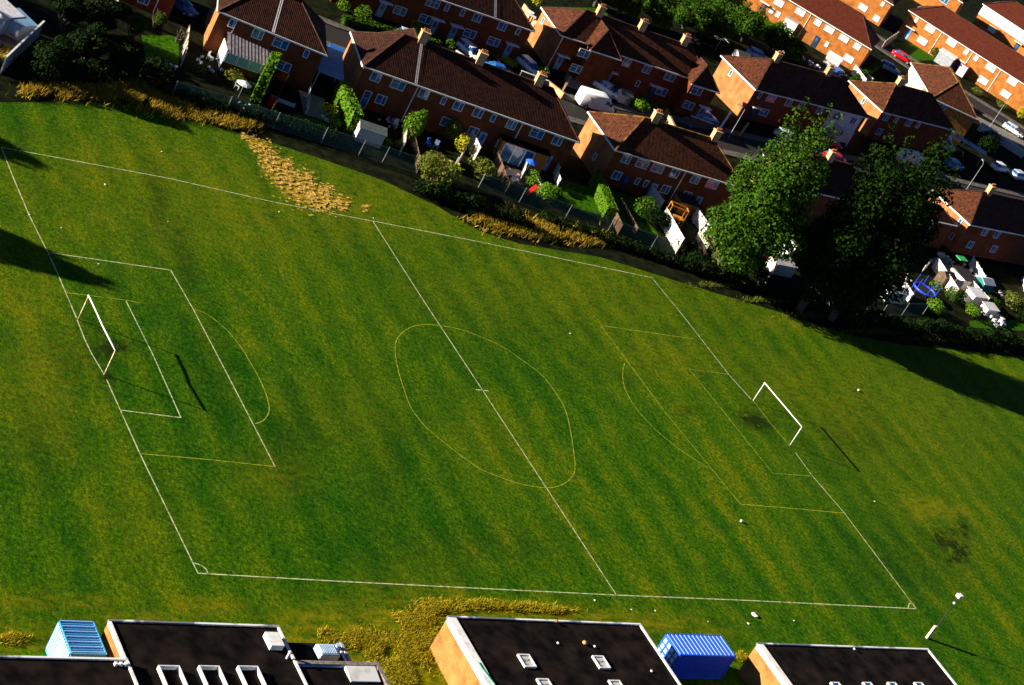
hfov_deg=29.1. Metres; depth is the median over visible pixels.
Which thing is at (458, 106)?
window
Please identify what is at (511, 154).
patio door
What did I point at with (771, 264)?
door
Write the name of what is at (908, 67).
pavement
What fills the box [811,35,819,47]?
door
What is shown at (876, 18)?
window
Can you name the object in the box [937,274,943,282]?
door
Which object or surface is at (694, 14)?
garden tree
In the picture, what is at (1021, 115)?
shrub
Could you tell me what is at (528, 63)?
parked car
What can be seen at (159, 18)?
garden tree
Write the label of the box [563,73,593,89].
patio
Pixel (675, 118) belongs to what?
pavement
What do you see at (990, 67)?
window
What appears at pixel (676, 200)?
door
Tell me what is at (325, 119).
clutter pile
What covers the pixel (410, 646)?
rough grass
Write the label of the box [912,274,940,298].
trampoline
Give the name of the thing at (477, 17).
window
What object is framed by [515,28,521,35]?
window
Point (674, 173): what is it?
window
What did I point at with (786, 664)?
flat roofed building
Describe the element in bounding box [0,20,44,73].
garden wall
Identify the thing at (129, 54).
garden tree
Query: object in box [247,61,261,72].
window
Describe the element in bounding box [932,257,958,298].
fence panel
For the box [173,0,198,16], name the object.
parked car
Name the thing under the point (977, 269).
fence panel
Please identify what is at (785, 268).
garden shed
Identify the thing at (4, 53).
shrub
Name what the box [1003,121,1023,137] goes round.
parked car
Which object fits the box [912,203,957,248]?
terrace house
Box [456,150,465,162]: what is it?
fence panel
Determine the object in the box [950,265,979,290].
garden shed
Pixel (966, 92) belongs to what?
pavement
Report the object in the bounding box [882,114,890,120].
window
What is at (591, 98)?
parked van
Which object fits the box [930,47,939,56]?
shrub
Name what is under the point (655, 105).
lawn
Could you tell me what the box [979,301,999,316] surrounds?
garden shed
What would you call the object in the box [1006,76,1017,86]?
window
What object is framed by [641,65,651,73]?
window
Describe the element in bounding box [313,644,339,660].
air conditioner
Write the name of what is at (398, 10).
window
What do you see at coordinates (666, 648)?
door
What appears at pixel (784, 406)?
goal
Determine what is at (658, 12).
garden tree
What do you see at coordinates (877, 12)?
terrace house
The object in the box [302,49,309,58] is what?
window
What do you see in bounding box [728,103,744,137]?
street lamp
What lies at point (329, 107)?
shrub
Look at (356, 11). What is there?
shrub
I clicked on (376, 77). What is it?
window
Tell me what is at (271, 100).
dust bin
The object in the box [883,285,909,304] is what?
garden shed
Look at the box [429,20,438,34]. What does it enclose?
door
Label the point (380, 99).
window
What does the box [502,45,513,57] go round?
door
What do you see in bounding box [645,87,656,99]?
door
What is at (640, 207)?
shrub
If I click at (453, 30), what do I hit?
door
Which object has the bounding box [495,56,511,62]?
clutter pile
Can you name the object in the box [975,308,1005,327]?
clutter pile
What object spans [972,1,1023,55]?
terrace house
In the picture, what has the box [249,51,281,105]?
hedge
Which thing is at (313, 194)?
straw swath
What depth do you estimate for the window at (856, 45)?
339.54 m
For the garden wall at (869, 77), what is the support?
on the ground at (1004, 276)
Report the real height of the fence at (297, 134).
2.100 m
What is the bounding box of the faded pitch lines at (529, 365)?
[66,292,841,512]
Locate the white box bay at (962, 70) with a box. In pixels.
[955,62,969,76]
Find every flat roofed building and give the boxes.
[0,655,138,684]
[101,619,307,684]
[430,615,680,684]
[737,642,956,684]
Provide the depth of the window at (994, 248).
287.60 m
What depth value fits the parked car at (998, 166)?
330.32 m
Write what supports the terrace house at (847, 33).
on the ground at (1004, 276)
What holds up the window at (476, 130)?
in the terrace house at (401, 74)
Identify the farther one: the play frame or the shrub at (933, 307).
the shrub at (933, 307)
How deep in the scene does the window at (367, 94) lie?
224.86 m
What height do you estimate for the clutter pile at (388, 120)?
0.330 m
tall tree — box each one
[699,98,844,280]
[793,123,916,312]
[819,112,968,326]
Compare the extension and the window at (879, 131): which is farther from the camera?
the window at (879, 131)
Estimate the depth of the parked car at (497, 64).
254.86 m
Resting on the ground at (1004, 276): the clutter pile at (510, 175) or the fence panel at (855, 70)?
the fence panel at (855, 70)
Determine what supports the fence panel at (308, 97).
on the ground at (1004, 276)
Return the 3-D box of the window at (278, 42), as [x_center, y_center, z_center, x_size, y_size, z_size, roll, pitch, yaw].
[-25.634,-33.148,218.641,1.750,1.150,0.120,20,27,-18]
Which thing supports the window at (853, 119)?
in the terrace house at (772, 91)
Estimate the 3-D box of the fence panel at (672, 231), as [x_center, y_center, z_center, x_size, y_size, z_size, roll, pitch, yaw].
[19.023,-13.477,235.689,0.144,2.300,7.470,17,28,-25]
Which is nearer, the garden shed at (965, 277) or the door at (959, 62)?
the garden shed at (965, 277)
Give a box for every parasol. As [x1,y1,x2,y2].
[237,80,251,97]
[523,159,536,176]
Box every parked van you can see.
[575,86,613,112]
[896,148,924,167]
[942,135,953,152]
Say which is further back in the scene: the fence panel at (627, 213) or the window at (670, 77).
the window at (670, 77)
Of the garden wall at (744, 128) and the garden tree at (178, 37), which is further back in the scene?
the garden wall at (744, 128)
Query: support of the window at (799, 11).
in the terrace house at (847, 33)
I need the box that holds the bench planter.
[277,96,295,107]
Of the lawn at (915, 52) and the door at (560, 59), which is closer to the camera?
the door at (560, 59)
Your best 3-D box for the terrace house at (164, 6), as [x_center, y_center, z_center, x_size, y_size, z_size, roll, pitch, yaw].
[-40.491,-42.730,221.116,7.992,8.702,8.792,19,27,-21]
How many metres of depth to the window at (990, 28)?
417.03 m
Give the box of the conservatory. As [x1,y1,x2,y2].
[216,32,271,80]
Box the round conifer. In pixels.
[402,109,427,140]
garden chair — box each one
[393,118,399,126]
[433,139,439,149]
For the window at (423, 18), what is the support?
in the terrace house at (505, 28)
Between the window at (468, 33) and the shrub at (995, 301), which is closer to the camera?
the window at (468, 33)
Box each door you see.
[6,21,14,33]
[46,623,69,656]
[352,124,358,136]
[375,2,387,17]
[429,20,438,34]
[446,26,457,39]
[478,131,487,146]
[500,143,535,168]
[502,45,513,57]
[542,156,552,170]
[553,56,563,69]
[618,175,630,190]
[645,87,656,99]
[646,183,658,195]
[657,635,679,667]
[671,197,678,208]
[695,108,705,118]
[696,196,702,204]
[746,108,756,119]
[767,261,774,270]
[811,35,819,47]
[835,129,843,140]
[903,28,911,38]
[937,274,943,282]
[953,61,960,70]
[954,273,960,283]
[964,292,971,302]
[1013,43,1019,50]
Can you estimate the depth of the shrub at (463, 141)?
227.40 m
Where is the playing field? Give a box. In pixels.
[0,101,1023,684]
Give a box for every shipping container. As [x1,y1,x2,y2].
[45,620,106,656]
[657,633,735,678]
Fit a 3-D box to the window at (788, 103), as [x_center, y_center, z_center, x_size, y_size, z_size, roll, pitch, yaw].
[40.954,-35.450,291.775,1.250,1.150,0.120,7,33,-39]
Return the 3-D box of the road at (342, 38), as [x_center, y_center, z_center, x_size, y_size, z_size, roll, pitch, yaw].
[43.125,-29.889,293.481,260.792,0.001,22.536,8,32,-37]
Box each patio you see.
[299,90,326,119]
[494,166,529,185]
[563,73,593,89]
[929,256,953,270]
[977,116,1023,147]
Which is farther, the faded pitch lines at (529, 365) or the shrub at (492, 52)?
the shrub at (492, 52)
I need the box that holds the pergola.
[522,4,536,35]
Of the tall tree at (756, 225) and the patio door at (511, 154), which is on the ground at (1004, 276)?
the tall tree at (756, 225)
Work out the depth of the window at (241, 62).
216.30 m
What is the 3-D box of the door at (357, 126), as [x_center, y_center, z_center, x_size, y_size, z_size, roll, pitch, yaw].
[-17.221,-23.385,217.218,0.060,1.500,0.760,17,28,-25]
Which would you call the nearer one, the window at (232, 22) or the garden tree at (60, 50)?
the garden tree at (60, 50)
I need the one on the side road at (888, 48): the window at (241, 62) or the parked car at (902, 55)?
the parked car at (902, 55)
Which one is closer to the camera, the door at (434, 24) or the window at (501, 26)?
the door at (434, 24)
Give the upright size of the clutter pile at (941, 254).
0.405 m
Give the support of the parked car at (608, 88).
on the ground at (1004, 276)
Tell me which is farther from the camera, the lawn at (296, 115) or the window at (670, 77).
the window at (670, 77)
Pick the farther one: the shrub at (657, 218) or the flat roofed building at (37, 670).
the shrub at (657, 218)
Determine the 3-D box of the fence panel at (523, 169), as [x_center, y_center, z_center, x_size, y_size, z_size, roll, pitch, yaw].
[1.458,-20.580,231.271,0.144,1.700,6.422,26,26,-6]
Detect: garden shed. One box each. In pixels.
[0,0,24,33]
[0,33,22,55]
[6,8,37,41]
[352,119,387,148]
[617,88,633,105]
[731,49,750,56]
[767,255,797,277]
[823,50,843,66]
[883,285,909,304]
[933,270,956,286]
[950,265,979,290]
[963,286,987,306]
[976,276,995,294]
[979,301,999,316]
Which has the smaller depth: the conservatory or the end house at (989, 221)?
the conservatory
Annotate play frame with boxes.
[667,201,688,228]
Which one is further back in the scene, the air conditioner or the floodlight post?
the floodlight post
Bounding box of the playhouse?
[671,191,699,216]
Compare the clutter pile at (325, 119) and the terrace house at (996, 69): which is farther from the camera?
the terrace house at (996, 69)
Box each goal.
[78,295,115,374]
[753,382,801,444]
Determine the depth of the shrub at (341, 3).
248.09 m
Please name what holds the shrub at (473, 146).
on the ground at (1004, 276)
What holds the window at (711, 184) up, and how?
in the terrace house at (639, 155)
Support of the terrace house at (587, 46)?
on the ground at (1004, 276)
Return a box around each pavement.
[212,0,929,195]
[318,15,1023,197]
[874,45,1023,139]
[876,33,1023,128]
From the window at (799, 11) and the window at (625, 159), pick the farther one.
the window at (799, 11)
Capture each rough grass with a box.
[0,593,748,684]
[669,280,1023,348]
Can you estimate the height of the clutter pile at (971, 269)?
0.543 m
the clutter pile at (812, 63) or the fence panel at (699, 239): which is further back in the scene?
the clutter pile at (812, 63)
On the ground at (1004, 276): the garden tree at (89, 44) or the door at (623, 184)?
the garden tree at (89, 44)
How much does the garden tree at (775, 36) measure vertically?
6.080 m
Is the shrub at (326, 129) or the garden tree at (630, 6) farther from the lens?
the garden tree at (630, 6)
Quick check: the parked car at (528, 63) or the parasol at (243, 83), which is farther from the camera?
the parked car at (528, 63)
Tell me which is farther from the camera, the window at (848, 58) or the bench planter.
the window at (848, 58)
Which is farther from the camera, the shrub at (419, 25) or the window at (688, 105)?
the window at (688, 105)
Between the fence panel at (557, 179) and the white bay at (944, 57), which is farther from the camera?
the white bay at (944, 57)
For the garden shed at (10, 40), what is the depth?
193.89 m
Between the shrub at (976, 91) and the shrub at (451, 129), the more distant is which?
the shrub at (976, 91)
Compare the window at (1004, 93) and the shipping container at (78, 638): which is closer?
the shipping container at (78, 638)
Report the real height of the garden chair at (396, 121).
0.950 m
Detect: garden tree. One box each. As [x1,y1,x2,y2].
[32,34,83,72]
[49,0,88,31]
[66,20,115,63]
[83,0,133,31]
[109,43,142,72]
[152,10,166,27]
[175,27,187,42]
[593,0,620,6]
[609,0,642,17]
[641,0,676,30]
[672,0,714,32]
[698,0,737,38]
[705,0,746,12]
[733,1,768,42]
[763,20,795,51]
[784,36,807,63]
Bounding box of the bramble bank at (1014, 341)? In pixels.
[413,179,1023,349]
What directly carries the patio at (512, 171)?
on the ground at (1004, 276)
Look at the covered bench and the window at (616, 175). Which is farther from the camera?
the covered bench
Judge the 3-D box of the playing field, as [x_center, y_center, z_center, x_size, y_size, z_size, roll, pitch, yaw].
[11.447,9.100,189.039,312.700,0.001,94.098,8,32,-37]
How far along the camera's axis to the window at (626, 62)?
271.37 m
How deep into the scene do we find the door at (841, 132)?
301.55 m
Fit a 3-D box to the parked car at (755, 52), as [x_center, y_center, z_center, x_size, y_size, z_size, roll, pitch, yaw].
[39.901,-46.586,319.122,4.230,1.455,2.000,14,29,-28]
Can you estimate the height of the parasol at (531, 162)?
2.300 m
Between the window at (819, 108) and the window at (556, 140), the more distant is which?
the window at (819, 108)
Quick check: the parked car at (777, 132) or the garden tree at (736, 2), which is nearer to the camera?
the parked car at (777, 132)
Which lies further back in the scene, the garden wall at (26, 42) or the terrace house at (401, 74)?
the terrace house at (401, 74)
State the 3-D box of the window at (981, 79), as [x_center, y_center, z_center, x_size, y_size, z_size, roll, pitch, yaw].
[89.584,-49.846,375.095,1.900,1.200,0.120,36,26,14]
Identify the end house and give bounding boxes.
[903,62,977,141]
[928,184,1023,264]
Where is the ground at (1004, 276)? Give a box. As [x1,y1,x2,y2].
[0,0,1023,356]
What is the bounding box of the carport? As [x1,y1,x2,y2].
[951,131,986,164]
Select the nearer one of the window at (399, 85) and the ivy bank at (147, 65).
the ivy bank at (147, 65)
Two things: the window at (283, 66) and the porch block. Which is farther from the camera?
the porch block
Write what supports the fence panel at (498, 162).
on the ground at (1004, 276)
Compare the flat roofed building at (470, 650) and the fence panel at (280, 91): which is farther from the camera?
the fence panel at (280, 91)
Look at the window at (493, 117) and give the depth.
230.05 m
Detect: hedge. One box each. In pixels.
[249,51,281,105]
[330,80,363,133]
[339,14,442,45]
[588,172,618,220]
[846,60,883,85]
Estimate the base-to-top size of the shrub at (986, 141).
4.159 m
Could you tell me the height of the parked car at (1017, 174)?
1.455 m
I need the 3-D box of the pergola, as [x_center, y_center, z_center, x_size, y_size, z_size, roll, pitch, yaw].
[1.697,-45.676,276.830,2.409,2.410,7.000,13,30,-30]
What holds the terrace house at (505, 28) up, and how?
on the ground at (1004, 276)
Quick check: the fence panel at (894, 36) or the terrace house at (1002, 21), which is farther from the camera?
the terrace house at (1002, 21)
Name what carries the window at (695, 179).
in the terrace house at (639, 155)
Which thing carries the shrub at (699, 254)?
on the ground at (1004, 276)
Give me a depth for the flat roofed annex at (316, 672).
133.34 m
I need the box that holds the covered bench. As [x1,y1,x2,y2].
[948,255,967,265]
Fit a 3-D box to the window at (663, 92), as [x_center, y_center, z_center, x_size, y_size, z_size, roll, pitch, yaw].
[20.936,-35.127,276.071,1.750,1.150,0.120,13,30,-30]
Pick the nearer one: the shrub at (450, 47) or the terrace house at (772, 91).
the shrub at (450, 47)
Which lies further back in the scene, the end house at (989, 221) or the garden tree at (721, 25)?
the garden tree at (721, 25)
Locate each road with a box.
[325,24,1023,199]
[876,39,1023,136]
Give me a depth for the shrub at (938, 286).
265.50 m
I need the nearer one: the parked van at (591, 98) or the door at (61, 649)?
the door at (61, 649)
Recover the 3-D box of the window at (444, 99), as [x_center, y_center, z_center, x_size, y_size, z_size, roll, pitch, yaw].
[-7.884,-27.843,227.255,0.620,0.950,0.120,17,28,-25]
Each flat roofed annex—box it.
[287,642,351,660]
[296,660,390,684]
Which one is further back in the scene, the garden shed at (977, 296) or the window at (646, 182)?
the garden shed at (977, 296)
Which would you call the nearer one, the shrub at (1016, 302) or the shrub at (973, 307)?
the shrub at (973, 307)
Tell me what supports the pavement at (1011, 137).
on the ground at (1004, 276)
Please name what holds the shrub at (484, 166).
on the ground at (1004, 276)
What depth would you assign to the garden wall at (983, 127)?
347.06 m
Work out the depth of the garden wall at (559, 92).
259.58 m
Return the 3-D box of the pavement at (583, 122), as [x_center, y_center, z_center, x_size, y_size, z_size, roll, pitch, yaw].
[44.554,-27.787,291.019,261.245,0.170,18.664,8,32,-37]
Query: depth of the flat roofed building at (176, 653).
128.25 m
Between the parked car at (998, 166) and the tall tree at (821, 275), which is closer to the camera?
the tall tree at (821, 275)
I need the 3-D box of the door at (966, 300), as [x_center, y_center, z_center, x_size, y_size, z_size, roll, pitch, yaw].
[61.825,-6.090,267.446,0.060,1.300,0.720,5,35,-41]
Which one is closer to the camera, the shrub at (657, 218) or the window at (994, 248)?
the shrub at (657, 218)
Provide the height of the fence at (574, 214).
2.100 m
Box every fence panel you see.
[180,25,189,66]
[271,72,290,112]
[305,81,311,113]
[315,70,336,86]
[399,129,407,154]
[407,120,420,171]
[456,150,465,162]
[467,129,481,160]
[493,151,510,193]
[518,158,528,182]
[553,162,560,177]
[554,171,561,185]
[596,170,622,234]
[618,198,638,234]
[647,186,664,208]
[659,207,684,251]
[691,208,709,233]
[695,231,709,251]
[697,202,721,266]
[765,262,775,282]
[850,64,866,80]
[882,31,899,46]
[902,282,913,302]
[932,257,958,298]
[968,256,986,276]
[970,281,989,301]
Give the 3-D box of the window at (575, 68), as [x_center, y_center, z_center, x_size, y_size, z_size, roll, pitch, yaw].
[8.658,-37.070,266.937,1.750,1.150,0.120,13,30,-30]
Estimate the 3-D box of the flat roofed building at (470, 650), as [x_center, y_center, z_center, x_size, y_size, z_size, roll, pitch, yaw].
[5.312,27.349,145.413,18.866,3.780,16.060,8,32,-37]
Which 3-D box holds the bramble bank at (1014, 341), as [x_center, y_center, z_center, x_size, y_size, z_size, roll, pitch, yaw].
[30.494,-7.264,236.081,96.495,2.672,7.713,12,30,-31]
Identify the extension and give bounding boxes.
[492,133,550,173]
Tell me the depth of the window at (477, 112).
229.19 m
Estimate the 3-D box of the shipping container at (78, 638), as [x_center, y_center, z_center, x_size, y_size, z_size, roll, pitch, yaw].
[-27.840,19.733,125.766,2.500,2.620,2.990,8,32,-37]
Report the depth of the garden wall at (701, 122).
276.86 m
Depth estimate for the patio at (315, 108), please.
219.49 m
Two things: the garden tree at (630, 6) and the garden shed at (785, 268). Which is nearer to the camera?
the garden shed at (785, 268)
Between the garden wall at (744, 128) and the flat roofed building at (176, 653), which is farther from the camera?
the garden wall at (744, 128)
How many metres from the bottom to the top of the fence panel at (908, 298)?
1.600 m
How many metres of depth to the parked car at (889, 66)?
351.95 m
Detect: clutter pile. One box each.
[197,55,223,72]
[321,113,334,122]
[378,116,403,128]
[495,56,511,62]
[504,165,528,183]
[808,60,823,71]
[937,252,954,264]
[962,263,975,277]
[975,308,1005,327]
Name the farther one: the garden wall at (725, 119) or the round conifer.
the garden wall at (725, 119)
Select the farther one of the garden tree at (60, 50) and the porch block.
the porch block
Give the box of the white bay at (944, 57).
[934,48,958,66]
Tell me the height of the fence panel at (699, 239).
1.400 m
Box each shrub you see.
[0,45,15,61]
[190,61,206,73]
[224,67,245,83]
[314,123,333,138]
[321,103,338,118]
[329,117,341,128]
[336,0,351,10]
[353,4,371,20]
[382,137,392,146]
[394,140,405,147]
[409,20,432,33]
[416,150,460,185]
[438,158,463,178]
[442,118,464,140]
[445,39,455,49]
[454,133,469,151]
[467,155,502,181]
[469,145,474,155]
[488,49,498,56]
[524,169,542,186]
[532,0,542,6]
[534,185,547,195]
[538,66,549,73]
[538,182,562,202]
[631,96,650,111]
[634,196,660,218]
[644,207,672,228]
[676,239,697,255]
[685,247,706,262]
[749,259,772,281]
[926,297,945,314]
[928,280,943,289]
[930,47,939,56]
[944,286,967,304]
[965,302,980,316]
[971,86,984,96]
[975,130,1002,152]
[987,294,1002,308]
[996,99,1009,108]
[1004,290,1023,312]
[1016,310,1023,322]
[1017,106,1023,117]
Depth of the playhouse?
244.90 m
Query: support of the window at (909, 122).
in the terrace house at (884, 105)
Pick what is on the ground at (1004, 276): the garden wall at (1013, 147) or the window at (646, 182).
the garden wall at (1013, 147)
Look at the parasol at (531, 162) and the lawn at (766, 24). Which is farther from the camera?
the lawn at (766, 24)
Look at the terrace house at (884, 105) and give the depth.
313.64 m
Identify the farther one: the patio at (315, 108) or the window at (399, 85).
the window at (399, 85)
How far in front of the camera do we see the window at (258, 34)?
217.78 m
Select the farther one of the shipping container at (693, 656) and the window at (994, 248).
the window at (994, 248)
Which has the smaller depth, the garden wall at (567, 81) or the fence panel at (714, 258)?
the fence panel at (714, 258)
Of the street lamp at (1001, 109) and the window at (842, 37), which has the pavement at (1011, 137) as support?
the street lamp at (1001, 109)
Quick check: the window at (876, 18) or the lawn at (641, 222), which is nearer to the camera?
the lawn at (641, 222)
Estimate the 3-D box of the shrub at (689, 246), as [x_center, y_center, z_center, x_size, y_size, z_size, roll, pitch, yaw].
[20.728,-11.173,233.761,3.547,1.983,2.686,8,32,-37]
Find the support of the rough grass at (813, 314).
on the ground at (1004, 276)
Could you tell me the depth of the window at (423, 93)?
226.18 m
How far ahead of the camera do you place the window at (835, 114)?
298.62 m
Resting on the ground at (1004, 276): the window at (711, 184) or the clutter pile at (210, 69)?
the clutter pile at (210, 69)
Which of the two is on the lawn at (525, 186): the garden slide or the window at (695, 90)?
the garden slide
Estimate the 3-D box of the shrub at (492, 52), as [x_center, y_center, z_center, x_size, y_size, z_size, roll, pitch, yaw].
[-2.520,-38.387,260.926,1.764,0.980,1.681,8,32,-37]
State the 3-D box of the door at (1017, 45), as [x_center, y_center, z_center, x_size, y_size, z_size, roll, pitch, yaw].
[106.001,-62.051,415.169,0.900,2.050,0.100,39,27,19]
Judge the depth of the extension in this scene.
232.09 m
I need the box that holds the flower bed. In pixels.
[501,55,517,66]
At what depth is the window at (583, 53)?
265.92 m
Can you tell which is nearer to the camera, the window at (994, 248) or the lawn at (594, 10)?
the window at (994, 248)
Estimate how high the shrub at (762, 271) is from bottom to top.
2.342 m
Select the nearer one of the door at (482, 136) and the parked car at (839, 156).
the door at (482, 136)
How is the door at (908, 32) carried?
in the terrace house at (996, 69)
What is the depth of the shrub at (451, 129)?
228.40 m
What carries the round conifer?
on the ground at (1004, 276)
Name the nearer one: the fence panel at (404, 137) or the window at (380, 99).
the fence panel at (404, 137)
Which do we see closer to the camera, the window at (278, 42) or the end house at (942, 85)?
the window at (278, 42)
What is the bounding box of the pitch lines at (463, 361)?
[1,147,915,608]
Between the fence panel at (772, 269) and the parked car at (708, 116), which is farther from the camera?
the parked car at (708, 116)
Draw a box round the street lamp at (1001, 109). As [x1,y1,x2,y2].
[990,90,1009,126]
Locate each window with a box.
[137,0,149,5]
[223,53,238,64]
[227,19,235,28]
[235,56,249,68]
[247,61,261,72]
[251,27,264,40]
[272,36,289,50]
[276,60,291,72]
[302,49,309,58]
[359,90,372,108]
[369,71,382,82]
[374,94,387,105]
[389,78,406,91]
[392,5,406,16]
[417,88,430,99]
[418,13,431,24]
[425,0,440,8]
[439,97,447,104]
[439,116,451,126]
[444,4,450,11]
[451,100,464,111]
[459,9,465,16]
[462,28,476,39]
[466,126,479,135]
[471,13,482,22]
[471,107,484,118]
[486,36,500,47]
[489,114,496,122]
[496,21,507,31]
[505,119,517,129]
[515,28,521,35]
[528,127,544,139]
[551,135,563,146]
[569,63,582,73]
[577,48,590,58]
[611,170,622,180]
[620,154,632,163]
[621,58,632,67]
[634,177,640,184]
[635,159,649,169]
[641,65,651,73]
[642,180,648,187]
[650,163,665,173]
[655,88,667,96]
[659,184,670,194]
[663,72,676,81]
[669,169,680,178]
[682,100,695,110]
[689,174,700,184]
[690,86,703,95]
[704,179,719,189]
[758,108,769,116]
[765,94,776,102]
[773,0,784,7]
[784,99,793,106]
[795,7,805,16]
[813,18,821,26]
[815,107,823,114]
[823,24,834,34]
[832,112,840,120]
[838,33,849,43]
[843,53,854,63]
[849,117,857,124]
[853,42,861,50]
[857,2,867,11]
[872,14,880,21]
[875,128,883,134]
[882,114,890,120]
[904,119,912,126]
[917,36,927,45]
[924,23,934,33]
[945,38,956,47]
[966,241,974,248]
[977,75,988,85]
[980,229,988,235]
[985,62,995,72]
[987,25,996,33]
[989,245,998,252]
[992,231,1000,238]
[1000,89,1010,98]
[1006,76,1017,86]
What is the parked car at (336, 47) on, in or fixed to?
on the ground at (1004, 276)
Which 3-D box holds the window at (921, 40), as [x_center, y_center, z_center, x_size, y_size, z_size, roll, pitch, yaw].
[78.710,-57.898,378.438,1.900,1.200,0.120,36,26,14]
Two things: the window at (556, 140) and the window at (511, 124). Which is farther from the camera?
the window at (556, 140)
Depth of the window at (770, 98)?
289.43 m
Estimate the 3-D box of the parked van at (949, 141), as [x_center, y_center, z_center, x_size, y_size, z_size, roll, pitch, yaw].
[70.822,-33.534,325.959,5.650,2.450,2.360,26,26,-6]
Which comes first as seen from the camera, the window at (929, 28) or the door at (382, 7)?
the door at (382, 7)
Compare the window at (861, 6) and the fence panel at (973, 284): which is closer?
the fence panel at (973, 284)
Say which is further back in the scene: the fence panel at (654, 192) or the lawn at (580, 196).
the fence panel at (654, 192)
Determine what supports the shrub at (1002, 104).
on the ground at (1004, 276)
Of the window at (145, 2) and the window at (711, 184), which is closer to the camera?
the window at (145, 2)
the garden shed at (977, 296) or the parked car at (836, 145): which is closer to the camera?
the garden shed at (977, 296)
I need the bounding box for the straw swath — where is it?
[239,132,369,216]
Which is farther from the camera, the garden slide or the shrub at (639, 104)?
the shrub at (639, 104)
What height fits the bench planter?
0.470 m
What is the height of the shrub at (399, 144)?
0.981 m
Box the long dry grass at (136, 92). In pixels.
[9,72,625,248]
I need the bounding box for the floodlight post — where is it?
[925,593,963,638]
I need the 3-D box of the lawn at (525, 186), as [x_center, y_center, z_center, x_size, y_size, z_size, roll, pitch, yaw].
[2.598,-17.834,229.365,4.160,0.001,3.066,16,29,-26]
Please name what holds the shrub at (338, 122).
on the ground at (1004, 276)
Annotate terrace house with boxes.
[122,0,175,17]
[203,0,327,90]
[330,0,534,60]
[343,28,580,172]
[528,3,719,118]
[573,109,742,215]
[713,50,869,145]
[743,0,879,70]
[751,148,867,225]
[840,0,899,25]
[848,75,955,153]
[898,6,1023,113]
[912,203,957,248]
[914,0,968,13]
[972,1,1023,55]
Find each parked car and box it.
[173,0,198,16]
[327,43,344,53]
[456,38,478,58]
[485,61,510,71]
[516,54,540,74]
[593,80,619,99]
[701,110,718,124]
[746,46,767,57]
[774,127,798,143]
[818,132,841,149]
[823,150,847,162]
[832,67,846,78]
[881,59,900,75]
[891,50,911,64]
[943,157,962,170]
[990,161,1009,173]
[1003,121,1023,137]
[1009,169,1023,180]
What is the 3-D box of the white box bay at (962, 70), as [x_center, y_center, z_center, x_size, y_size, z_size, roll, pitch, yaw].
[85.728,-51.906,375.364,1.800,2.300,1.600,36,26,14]
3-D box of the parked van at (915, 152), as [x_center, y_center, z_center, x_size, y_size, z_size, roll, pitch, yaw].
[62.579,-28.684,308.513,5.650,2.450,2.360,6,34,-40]
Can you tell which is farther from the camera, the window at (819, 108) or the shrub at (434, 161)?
the window at (819, 108)
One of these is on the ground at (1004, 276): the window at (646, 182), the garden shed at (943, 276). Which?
the garden shed at (943, 276)
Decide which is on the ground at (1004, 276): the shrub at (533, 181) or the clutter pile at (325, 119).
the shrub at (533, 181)
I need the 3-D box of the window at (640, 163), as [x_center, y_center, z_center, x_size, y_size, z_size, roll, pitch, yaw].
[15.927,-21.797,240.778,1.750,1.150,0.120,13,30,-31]
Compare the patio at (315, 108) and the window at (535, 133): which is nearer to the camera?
the patio at (315, 108)
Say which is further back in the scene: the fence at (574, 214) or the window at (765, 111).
the window at (765, 111)
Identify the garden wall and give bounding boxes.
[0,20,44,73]
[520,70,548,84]
[548,81,564,98]
[562,75,571,90]
[663,108,675,125]
[688,115,713,129]
[719,111,731,129]
[739,122,749,135]
[859,67,873,80]
[977,122,996,131]
[997,134,1023,157]
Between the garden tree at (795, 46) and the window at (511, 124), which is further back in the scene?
the garden tree at (795, 46)
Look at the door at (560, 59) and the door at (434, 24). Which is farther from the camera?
the door at (560, 59)
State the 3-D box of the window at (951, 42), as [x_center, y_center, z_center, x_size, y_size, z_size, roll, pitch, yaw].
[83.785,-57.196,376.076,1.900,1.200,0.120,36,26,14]
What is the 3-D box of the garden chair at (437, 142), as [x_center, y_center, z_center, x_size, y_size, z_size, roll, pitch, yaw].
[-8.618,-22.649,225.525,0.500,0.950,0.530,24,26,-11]
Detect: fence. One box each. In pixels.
[172,81,422,172]
[478,173,680,257]
[859,302,929,315]
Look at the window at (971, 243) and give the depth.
284.04 m
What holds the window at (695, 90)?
in the terrace house at (587, 46)
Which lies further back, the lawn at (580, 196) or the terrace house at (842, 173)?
the terrace house at (842, 173)
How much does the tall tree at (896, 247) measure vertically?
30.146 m
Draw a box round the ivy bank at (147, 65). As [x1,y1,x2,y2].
[24,56,341,141]
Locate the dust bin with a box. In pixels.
[266,94,276,106]
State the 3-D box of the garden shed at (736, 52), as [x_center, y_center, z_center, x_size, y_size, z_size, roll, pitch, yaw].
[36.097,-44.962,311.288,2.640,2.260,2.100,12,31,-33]
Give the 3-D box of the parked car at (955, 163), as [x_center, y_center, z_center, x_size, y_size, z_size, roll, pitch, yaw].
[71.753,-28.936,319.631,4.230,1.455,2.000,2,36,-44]
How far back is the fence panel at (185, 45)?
214.27 m
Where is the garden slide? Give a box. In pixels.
[526,185,538,193]
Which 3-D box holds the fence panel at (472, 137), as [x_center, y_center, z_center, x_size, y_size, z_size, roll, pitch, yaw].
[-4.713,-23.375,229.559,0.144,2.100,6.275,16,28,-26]
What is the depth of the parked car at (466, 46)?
255.88 m
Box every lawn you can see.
[141,35,178,64]
[289,113,326,138]
[521,185,535,194]
[559,179,601,214]
[560,7,607,15]
[610,190,657,234]
[617,89,679,116]
[742,13,774,40]
[890,41,934,60]
[969,321,1023,330]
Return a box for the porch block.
[783,16,799,34]

